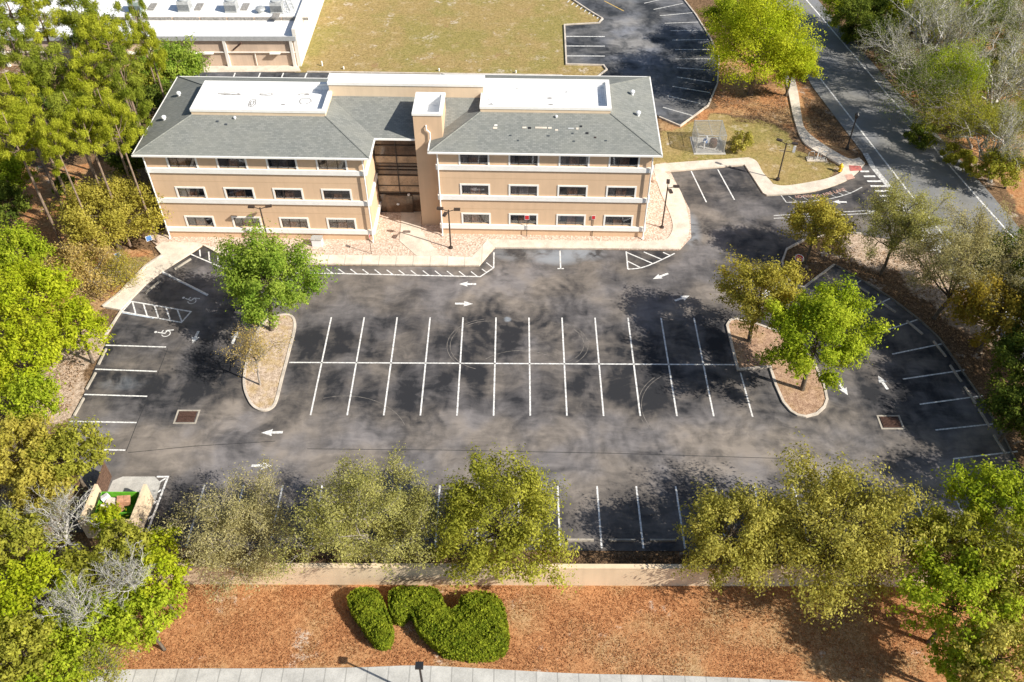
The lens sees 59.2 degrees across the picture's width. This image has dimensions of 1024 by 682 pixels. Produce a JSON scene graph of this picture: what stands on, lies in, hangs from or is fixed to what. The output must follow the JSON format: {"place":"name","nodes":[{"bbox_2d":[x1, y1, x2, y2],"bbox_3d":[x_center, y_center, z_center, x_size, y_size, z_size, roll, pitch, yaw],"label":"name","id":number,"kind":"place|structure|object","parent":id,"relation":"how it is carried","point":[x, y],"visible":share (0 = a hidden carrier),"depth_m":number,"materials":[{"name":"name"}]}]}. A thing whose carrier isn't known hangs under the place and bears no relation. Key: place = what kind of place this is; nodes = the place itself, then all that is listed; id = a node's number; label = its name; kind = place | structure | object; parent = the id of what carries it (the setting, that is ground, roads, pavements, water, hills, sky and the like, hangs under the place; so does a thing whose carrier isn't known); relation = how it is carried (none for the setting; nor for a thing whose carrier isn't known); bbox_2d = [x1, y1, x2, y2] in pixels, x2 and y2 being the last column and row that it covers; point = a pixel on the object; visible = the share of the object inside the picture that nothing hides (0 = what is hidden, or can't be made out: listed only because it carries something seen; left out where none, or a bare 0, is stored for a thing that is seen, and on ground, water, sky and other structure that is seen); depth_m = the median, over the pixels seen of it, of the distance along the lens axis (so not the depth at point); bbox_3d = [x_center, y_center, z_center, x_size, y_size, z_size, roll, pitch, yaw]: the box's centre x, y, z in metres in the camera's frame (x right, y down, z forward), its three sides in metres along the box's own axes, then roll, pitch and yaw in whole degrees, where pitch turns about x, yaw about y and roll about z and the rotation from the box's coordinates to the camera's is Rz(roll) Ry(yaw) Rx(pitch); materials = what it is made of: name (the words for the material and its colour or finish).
{"place":"outdoors","nodes":[
{"label":"outdoors","id":0,"kind":"place"},
{"bbox_2d":[104,242,202,310],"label":"sidewalk","id":1,"kind":"structure","parent":0,"point":[172,253],"depth_m":79.51,"materials":[{"name":"concrete"}]},
{"bbox_2d":[0,0,323,66],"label":"warehouse building","id":2,"kind":"structure","parent":0,"point":[246,34],"depth_m":104.91,"materials":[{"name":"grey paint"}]},
{"bbox_2d":[202,239,494,265],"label":"sidewalk","id":3,"kind":"structure","parent":0,"point":[481,254],"depth_m":80.14,"materials":[{"name":"concrete"}]},
{"bbox_2d":[399,212,439,255],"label":"entry path","id":4,"kind":"structure","parent":0,"point":[414,240],"depth_m":82.47,"materials":[{"name":"concrete"}]},
{"bbox_2d":[81,665,803,681],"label":"bottom sidewalk","id":5,"kind":"structure","parent":0,"point":[409,673],"depth_m":53.21,"materials":[{"name":"concrete"}]},
{"bbox_2d":[0,0,1023,681],"bbox_3d":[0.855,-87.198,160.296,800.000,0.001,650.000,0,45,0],"label":"ground","id":6,"kind":"structure","parent":0,"point":[482,36],"depth_m":64.81,"materials":[{"name":"soil"}]},
{"bbox_2d":[0,177,37,230],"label":"leafy tree","id":7,"kind":"object","parent":6,"relation":"on","point":[14,194],"visible":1,"depth_m":80.61,"materials":[{"name":"green plant"}]},
{"bbox_2d":[0,145,39,190],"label":"leafy tree","id":8,"kind":"object","parent":6,"relation":"on","point":[13,169],"visible":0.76,"depth_m":82.15,"materials":[{"name":"green plant"}]},
{"bbox_2d":[0,215,57,288],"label":"leafy tree","id":9,"kind":"object","parent":6,"relation":"on","point":[24,241],"visible":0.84,"depth_m":74.27,"materials":[{"name":"green plant"}]},
{"bbox_2d":[0,11,60,160],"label":"pine tree","id":10,"kind":"object","parent":6,"relation":"on","point":[20,41],"visible":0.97,"depth_m":82.16,"materials":[{"name":"green plant"}]},
{"bbox_2d":[0,71,62,208],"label":"pine tree","id":11,"kind":"object","parent":6,"relation":"on","point":[12,88],"visible":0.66,"depth_m":76.72,"materials":[{"name":"green plant"}]},
{"bbox_2d":[0,407,65,487],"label":"leafy tree","id":12,"kind":"object","parent":6,"relation":"on","point":[13,432],"visible":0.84,"depth_m":58.49,"materials":[{"name":"green plant"}]},
{"bbox_2d":[0,499,65,588],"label":"leafy tree","id":13,"kind":"object","parent":6,"relation":"on","point":[15,537],"visible":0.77,"depth_m":53.29,"materials":[{"name":"green plant"}]},
{"bbox_2d":[0,111,65,251],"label":"pine tree","id":14,"kind":"object","parent":6,"relation":"on","point":[15,141],"visible":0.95,"depth_m":72.66,"materials":[{"name":"green plant"}]},
{"bbox_2d":[0,366,68,433],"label":"leafy tree","id":15,"kind":"object","parent":6,"relation":"on","point":[40,390],"visible":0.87,"depth_m":62.52,"materials":[{"name":"green plant"}]},
{"bbox_2d":[0,303,70,398],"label":"leafy tree","id":16,"kind":"object","parent":6,"relation":"on","point":[33,335],"visible":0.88,"depth_m":64.71,"materials":[{"name":"green plant"}]},
{"bbox_2d":[3,86,68,199],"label":"pine tree","id":17,"kind":"object","parent":6,"relation":"on","point":[30,109],"visible":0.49,"depth_m":73.57,"materials":[{"name":"green plant"}]},
{"bbox_2d":[0,609,73,681],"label":"leafy tree","id":18,"kind":"object","parent":6,"relation":"on","point":[11,650],"visible":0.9,"depth_m":47.74,"materials":[{"name":"green plant"}]},
{"bbox_2d":[0,457,77,530],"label":"leafy tree","id":19,"kind":"object","parent":6,"relation":"on","point":[18,494],"visible":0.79,"depth_m":56.81,"materials":[{"name":"green plant"}]},
{"bbox_2d":[10,0,71,92],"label":"pine tree","id":20,"kind":"object","parent":6,"relation":"on","point":[47,31],"visible":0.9,"depth_m":85.80,"materials":[{"name":"green plant"}]},
{"bbox_2d":[0,247,88,341],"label":"leafy tree","id":21,"kind":"object","parent":6,"relation":"on","point":[57,287],"visible":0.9,"depth_m":68.61,"materials":[{"name":"green plant"}]},
{"bbox_2d":[0,540,96,648],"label":"leafy tree","id":22,"kind":"object","parent":6,"relation":"on","point":[19,576],"visible":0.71,"depth_m":50.35,"materials":[{"name":"green plant"}]},
{"bbox_2d":[2,481,100,555],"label":"bare tree","id":23,"kind":"object","parent":6,"relation":"on","point":[65,531],"visible":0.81,"depth_m":55.07,"materials":[{"name":"grey plant"}]},
{"bbox_2d":[20,40,96,184],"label":"pine tree","id":24,"kind":"object","parent":6,"relation":"on","point":[45,74],"visible":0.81,"depth_m":78.50,"materials":[{"name":"green plant"}]},
{"bbox_2d":[16,634,114,681],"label":"leafy tree","id":25,"kind":"object","parent":6,"relation":"on","point":[61,663],"visible":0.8,"depth_m":48.04,"materials":[{"name":"green plant"}]},
{"bbox_2d":[16,415,115,493],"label":"leafy tree","id":26,"kind":"object","parent":6,"relation":"on","point":[67,439],"visible":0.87,"depth_m":58.82,"materials":[{"name":"green plant"}]},
{"bbox_2d":[23,568,109,665],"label":"bare tree","id":27,"kind":"object","parent":6,"relation":"on","point":[79,615],"visible":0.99,"depth_m":48.82,"materials":[{"name":"grey plant"}]},
{"bbox_2d":[35,116,103,257],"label":"pine tree","id":28,"kind":"object","parent":6,"relation":"on","point":[53,149],"visible":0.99,"depth_m":71.65,"materials":[{"name":"green plant"}]},
{"bbox_2d":[28,234,118,299],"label":"sparse tree","id":29,"kind":"object","parent":6,"relation":"on","point":[70,255],"visible":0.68,"depth_m":75.87,"materials":[{"name":"yellow plant"}]},
{"bbox_2d":[37,290,115,363],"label":"leafy tree","id":30,"kind":"object","parent":6,"relation":"on","point":[64,318],"visible":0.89,"depth_m":67.69,"materials":[{"name":"green plant"}]},
{"bbox_2d":[56,0,100,65],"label":"pine tree","id":31,"kind":"object","parent":6,"relation":"on","point":[90,6],"visible":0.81,"depth_m":86.96,"materials":[{"name":"green plant"}]},
{"bbox_2d":[43,88,116,228],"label":"pine tree","id":32,"kind":"object","parent":6,"relation":"on","point":[56,99],"visible":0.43,"depth_m":74.45,"materials":[{"name":"green plant"}]},
{"bbox_2d":[44,541,121,612],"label":"leafy tree","id":33,"kind":"object","parent":6,"relation":"on","point":[83,559],"visible":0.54,"depth_m":52.38,"materials":[{"name":"green plant"}]},
{"bbox_2d":[37,584,140,668],"bbox_3d":[-23.633,17.052,51.583,4.692,6.522,5.558,27,51,25],"label":"leafy tree","id":34,"kind":"object","parent":6,"relation":"on","point":[103,630],"visible":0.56,"depth_m":49.90,"materials":[{"name":"green plant"}]},
{"bbox_2d":[60,96,131,247],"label":"pine tree","id":35,"kind":"object","parent":6,"relation":"on","point":[82,146],"visible":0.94,"depth_m":72.62,"materials":[{"name":"green plant"}]},
{"bbox_2d":[64,47,129,186],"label":"pine tree","id":36,"kind":"object","parent":6,"relation":"on","point":[85,63],"visible":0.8,"depth_m":77.91,"materials":[{"name":"green plant"}]},
{"bbox_2d":[63,633,137,681],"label":"sparse tree","id":37,"kind":"object","parent":6,"relation":"on","point":[113,664],"visible":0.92,"depth_m":48.61,"materials":[{"name":"green plant"}]},
{"bbox_2d":[38,170,173,271],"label":"leafy tree","id":38,"kind":"object","parent":6,"relation":"on","point":[110,219],"visible":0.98,"depth_m":77.58,"materials":[{"name":"green plant"}]},
{"bbox_2d":[74,11,140,139],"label":"pine tree","id":39,"kind":"object","parent":6,"relation":"on","point":[83,31],"visible":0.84,"depth_m":82.46,"materials":[{"name":"green plant"}]},
{"bbox_2d":[71,83,145,218],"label":"pine tree","id":40,"kind":"object","parent":6,"relation":"on","point":[105,92],"visible":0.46,"depth_m":74.65,"materials":[{"name":"green plant"}]},
{"bbox_2d":[78,462,153,537],"bbox_3d":[-26.447,10.711,61.125,3.597,2.000,4.954,0,45,0],"label":"dumpster enclosure","id":41,"kind":"object","parent":6,"relation":"on","point":[143,505],"visible":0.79,"depth_m":60.38,"materials":[{"name":"beige paint"}]},
{"bbox_2d":[89,246,145,296],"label":"sparse tree","id":42,"kind":"object","parent":6,"relation":"on","point":[120,262],"visible":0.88,"depth_m":76.76,"materials":[{"name":"green plant"}]},
{"bbox_2d":[94,42,144,135],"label":"pine tree","id":43,"kind":"object","parent":6,"relation":"on","point":[117,50],"visible":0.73,"depth_m":77.72,"materials":[{"name":"green plant"}]},
{"bbox_2d":[84,530,159,632],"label":"bare tree","id":44,"kind":"object","parent":6,"relation":"on","point":[129,569],"visible":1,"depth_m":50.21,"materials":[{"name":"grey plant"}]},
{"bbox_2d":[88,515,156,577],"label":"leafy tree","id":45,"kind":"object","parent":6,"relation":"on","point":[122,528],"visible":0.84,"depth_m":53.52,"materials":[{"name":"green plant"}]},
{"bbox_2d":[109,68,155,137],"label":"pine tree","id":46,"kind":"object","parent":6,"relation":"on","point":[127,93],"visible":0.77,"depth_m":75.39,"materials":[{"name":"green plant"}]},
{"bbox_2d":[125,20,168,97],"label":"pine tree","id":47,"kind":"object","parent":6,"relation":"on","point":[151,41],"visible":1,"depth_m":81.96,"materials":[{"name":"green plant"}]},
{"bbox_2d":[106,583,188,654],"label":"leafy tree","id":48,"kind":"object","parent":6,"relation":"on","point":[148,629],"visible":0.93,"depth_m":50.77,"materials":[{"name":"green plant"}]},
{"bbox_2d":[116,540,192,617],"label":"leafy tree","id":49,"kind":"object","parent":6,"relation":"on","point":[166,560],"visible":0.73,"depth_m":52.09,"materials":[{"name":"green plant"}]},
{"bbox_2d":[132,30,213,85],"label":"leafy tree","id":50,"kind":"object","parent":6,"relation":"on","point":[189,63],"visible":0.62,"depth_m":91.09,"materials":[{"name":"green plant"}]},
{"bbox_2d":[145,454,303,608],"bbox_3d":[-17.635,11.513,55.733,9.096,8.467,8.969,-15,47,-14],"label":"sparse tree","id":51,"kind":"object","parent":6,"relation":"on","point":[247,511],"visible":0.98,"depth_m":54.61,"materials":[{"name":"green plant"}]},
{"bbox_2d":[204,212,341,331],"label":"leafy tree","id":52,"kind":"object","parent":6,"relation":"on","point":[250,261],"visible":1,"depth_m":68.34,"materials":[{"name":"green plant"}]},
{"bbox_2d":[259,441,466,584],"bbox_3d":[-8.272,11.442,54.460,12.703,10.339,9.577,0,45,0],"label":"sparse tree","id":53,"kind":"object","parent":6,"relation":"on","point":[346,523],"visible":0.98,"depth_m":53.08,"materials":[{"name":"green plant"}]},
{"bbox_2d":[346,586,394,650],"bbox_3d":[-8.476,16.802,55.282,2.200,1.516,4.471,-28,51,-25],"label":"clipped hedge","id":54,"kind":"object","parent":6,"relation":"on","point":[369,612],"visible":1,"depth_m":54.85,"materials":[{"name":"green plant"}]},
{"bbox_2d":[131,73,662,242],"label":"office building","id":55,"kind":"structure","parent":6,"relation":"on","point":[343,155],"depth_m":78.79,"materials":[{"name":"beige paint"}]},
{"bbox_2d":[151,162,690,256],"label":"sidewalk","id":56,"kind":"structure","parent":6,"relation":"on","point":[387,242],"depth_m":82.28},
{"bbox_2d":[91,99,157,242],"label":"pine tree","id":57,"kind":"object","parent":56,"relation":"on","point":[111,106],"visible":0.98,"depth_m":73.32,"materials":[{"name":"green plant"}]},
{"bbox_2d":[171,0,717,123],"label":"back lot","id":58,"kind":"structure","parent":6,"relation":"on","point":[660,43],"depth_m":107.58,"materials":[{"name":"asphalt"}]},
{"bbox_2d":[387,584,510,663],"bbox_3d":[-3.915,17.059,54.892,7.710,1.708,4.815,0,45,0],"label":"clipped hedge","id":59,"kind":"object","parent":6,"relation":"on","point":[473,626],"visible":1,"depth_m":54.45,"materials":[{"name":"green plant"}]},
{"bbox_2d":[421,440,581,599],"bbox_3d":[-0.820,11.167,55.314,10.216,9.498,9.869,0,45,0],"label":"leafy tree","id":60,"kind":"object","parent":6,"relation":"on","point":[466,500],"visible":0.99,"depth_m":53.49,"materials":[{"name":"green plant"}]},
{"bbox_2d":[82,585,957,679],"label":"fallen leaves","id":61,"kind":"object","parent":6,"relation":"on","point":[583,631],"visible":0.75,"depth_m":55.09,"materials":[{"name":"brown plant"}]},
{"bbox_2d":[40,89,1004,412],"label":"leaf litter","id":62,"kind":"object","parent":6,"relation":"on","point":[832,131],"visible":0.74,"depth_m":80.54,"materials":[{"name":"brown plant"}]},
{"bbox_2d":[181,553,895,564],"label":"dry leaves","id":63,"kind":"object","parent":6,"relation":"on","point":[627,557],"visible":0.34,"depth_m":58.81,"materials":[{"name":"brown plant"}]},
{"bbox_2d":[61,153,1023,550],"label":"parking lot","id":64,"kind":"structure","parent":6,"relation":"on","point":[619,393],"depth_m":69.24,"materials":[{"name":"asphalt"}]},
{"bbox_2d":[243,313,295,411],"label":"planting island","id":65,"kind":"structure","parent":64,"relation":"on","point":[264,396],"depth_m":70.80,"materials":[{"name":"gravel"}]},
{"bbox_2d":[215,318,294,384],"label":"sparse tree","id":66,"kind":"object","parent":65,"relation":"on","point":[258,351],"visible":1,"depth_m":66.30,"materials":[{"name":"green plant"}]},
{"bbox_2d":[726,318,828,417],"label":"planting island","id":67,"kind":"structure","parent":64,"relation":"on","point":[812,399],"depth_m":70.58,"materials":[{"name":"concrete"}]},
{"bbox_2d":[124,562,1023,586],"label":"perimeter wall","id":68,"kind":"structure","parent":6,"relation":"on","point":[585,574],"depth_m":56.72,"materials":[{"name":"beige paint"}]},
{"bbox_2d":[671,476,789,599],"bbox_3d":[13.802,11.822,56.032,7.542,7.515,8.395,13,47,13],"label":"leafy tree","id":69,"kind":"object","parent":6,"relation":"on","point":[714,508],"visible":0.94,"depth_m":54.31,"materials":[{"name":"green plant"}]},
{"bbox_2d":[709,244,811,342],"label":"leafy tree","id":70,"kind":"object","parent":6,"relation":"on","point":[761,281],"visible":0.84,"depth_m":68.14,"materials":[{"name":"green plant"}]},
{"bbox_2d":[698,0,826,95],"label":"leafy tree","id":71,"kind":"object","parent":6,"relation":"on","point":[776,21],"visible":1,"depth_m":93.46,"materials":[{"name":"green plant"}]},
{"bbox_2d":[767,31,826,96],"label":"leafy tree","id":72,"kind":"object","parent":6,"relation":"on","point":[793,72],"visible":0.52,"depth_m":96.55,"materials":[{"name":"green plant"}]},
{"bbox_2d":[777,194,861,263],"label":"leafy tree","id":73,"kind":"object","parent":6,"relation":"on","point":[822,214],"visible":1,"depth_m":76.15,"materials":[{"name":"green plant"}]},
{"bbox_2d":[748,270,900,394],"bbox_3d":[22.153,0.197,65.788,9.722,10.129,9.714,0,45,0],"label":"leafy tree","id":74,"kind":"object","parent":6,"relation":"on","point":[823,314],"visible":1,"depth_m":63.57,"materials":[{"name":"green plant"}]},
{"bbox_2d":[745,427,941,629],"bbox_3d":[19.765,11.616,55.114,11.316,9.086,13.267,0,45,0],"label":"leafy tree","id":75,"kind":"object","parent":6,"relation":"on","point":[861,556],"visible":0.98,"depth_m":53.63,"materials":[{"name":"green plant"}]},
{"bbox_2d":[826,0,883,62],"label":"leafy tree","id":76,"kind":"object","parent":6,"relation":"on","point":[851,9],"visible":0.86,"depth_m":100.64,"materials":[{"name":"green plant"}]},
{"bbox_2d":[851,9,909,60],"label":"leafy tree","id":77,"kind":"object","parent":6,"relation":"on","point":[871,29],"visible":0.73,"depth_m":96.89,"materials":[{"name":"green plant"}]},
{"bbox_2d":[850,10,928,94],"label":"bare tree","id":78,"kind":"object","parent":6,"relation":"on","point":[904,44],"visible":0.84,"depth_m":95.39,"materials":[{"name":"grey plant"}]},
{"bbox_2d":[850,167,971,275],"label":"sparse tree","id":79,"kind":"object","parent":6,"relation":"on","point":[911,221],"visible":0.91,"depth_m":73.97,"materials":[{"name":"green plant"}]},
{"bbox_2d":[852,29,987,148],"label":"sparse tree","id":80,"kind":"object","parent":6,"relation":"on","point":[921,78],"visible":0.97,"depth_m":87.13,"materials":[{"name":"green plant"}]},
{"bbox_2d":[891,0,987,90],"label":"bare tree","id":81,"kind":"object","parent":6,"relation":"on","point":[926,15],"visible":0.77,"depth_m":95.42,"materials":[{"name":"grey plant"}]},
{"bbox_2d":[890,492,993,595],"bbox_3d":[25.953,12.748,54.949,5.514,7.699,5.774,-19,48,-18],"label":"leafy tree","id":82,"kind":"object","parent":6,"relation":"on","point":[956,532],"visible":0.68,"depth_m":53.56,"materials":[{"name":"green plant"}]},
{"bbox_2d":[881,526,1023,678],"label":"leafy tree","id":83,"kind":"object","parent":6,"relation":"on","point":[960,587],"visible":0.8,"depth_m":50.27,"materials":[{"name":"green plant"}]},
{"bbox_2d":[885,193,1023,319],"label":"sparse tree","id":84,"kind":"object","parent":6,"relation":"on","point":[948,258],"visible":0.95,"depth_m":69.42,"materials":[{"name":"green plant"}]},
{"bbox_2d":[917,32,992,133],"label":"sparse tree","id":85,"kind":"object","parent":6,"relation":"on","point":[947,62],"visible":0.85,"depth_m":88.27,"materials":[{"name":"green plant"}]},
{"bbox_2d":[922,633,996,681],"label":"leafy tree","id":86,"kind":"object","parent":6,"relation":"on","point":[943,664],"visible":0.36,"depth_m":49.62,"materials":[{"name":"green plant"}]},
{"bbox_2d":[909,73,1023,157],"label":"sparse tree","id":87,"kind":"object","parent":6,"relation":"on","point":[961,112],"visible":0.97,"depth_m":84.26,"materials":[{"name":"green plant"}]},
{"bbox_2d":[918,0,1018,58],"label":"bare tree","id":88,"kind":"object","parent":6,"relation":"on","point":[949,34],"visible":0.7,"depth_m":95.17,"materials":[{"name":"grey plant"}]},
{"bbox_2d":[931,454,1023,566],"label":"leafy tree","id":89,"kind":"object","parent":6,"relation":"on","point":[1004,490],"visible":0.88,"depth_m":55.20,"materials":[{"name":"green plant"}]},
{"bbox_2d":[932,22,1023,107],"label":"bare tree","id":90,"kind":"object","parent":6,"relation":"on","point":[999,84],"visible":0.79,"depth_m":90.38,"materials":[{"name":"grey plant"}]},
{"bbox_2d":[939,264,1023,363],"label":"leafy tree","id":91,"kind":"object","parent":6,"relation":"on","point":[995,317],"visible":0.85,"depth_m":67.99,"materials":[{"name":"green plant"}]},
{"bbox_2d":[944,608,1023,681],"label":"leafy tree","id":92,"kind":"object","parent":6,"relation":"on","point":[995,646],"visible":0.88,"depth_m":47.92,"materials":[{"name":"green plant"}]},
{"bbox_2d":[947,530,1023,639],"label":"leafy tree","id":93,"kind":"object","parent":6,"relation":"on","point":[1018,589],"visible":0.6,"depth_m":50.45,"materials":[{"name":"green plant"}]},
{"bbox_2d":[950,0,1022,59],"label":"sparse tree","id":94,"kind":"object","parent":6,"relation":"on","point":[991,22],"visible":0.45,"depth_m":98.01,"materials":[{"name":"grey plant"}]},
{"bbox_2d":[951,97,1023,182],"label":"bare tree","id":95,"kind":"object","parent":6,"relation":"on","point":[1005,140],"visible":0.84,"depth_m":84.45,"materials":[{"name":"grey plant"}]},
{"bbox_2d":[967,144,1023,190],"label":"leafy tree","id":96,"kind":"object","parent":6,"relation":"on","point":[994,164],"visible":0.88,"depth_m":85.27,"materials":[{"name":"green plant"}]},
{"bbox_2d":[968,225,1023,295],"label":"leafy tree","id":97,"kind":"object","parent":6,"relation":"on","point":[1020,264],"visible":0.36,"depth_m":70.62,"materials":[{"name":"green plant"}]},
{"bbox_2d":[972,376,1023,442],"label":"leafy tree","id":98,"kind":"object","parent":6,"relation":"on","point":[1006,401],"visible":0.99,"depth_m":62.63,"materials":[{"name":"green plant"}]},
{"bbox_2d":[984,313,1023,388],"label":"leafy tree","id":99,"kind":"object","parent":6,"relation":"on","point":[1008,347],"visible":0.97,"depth_m":65.35,"materials":[{"name":"green plant"}]},
{"bbox_2d":[984,505,1023,564],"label":"sparse tree","id":100,"kind":"object","parent":6,"relation":"on","point":[1010,533],"visible":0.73,"depth_m":52.50,"materials":[{"name":"green plant"}]},
{"bbox_2d":[488,75,864,249],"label":"sidewalk","id":101,"kind":"structure","parent":0,"point":[678,213],"depth_m":87.88,"materials":[{"name":"concrete"}]},
{"bbox_2d":[763,0,1023,357],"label":"road","id":102,"kind":"structure","parent":0,"point":[848,87],"depth_m":95.46,"materials":[{"name":"asphalt"}]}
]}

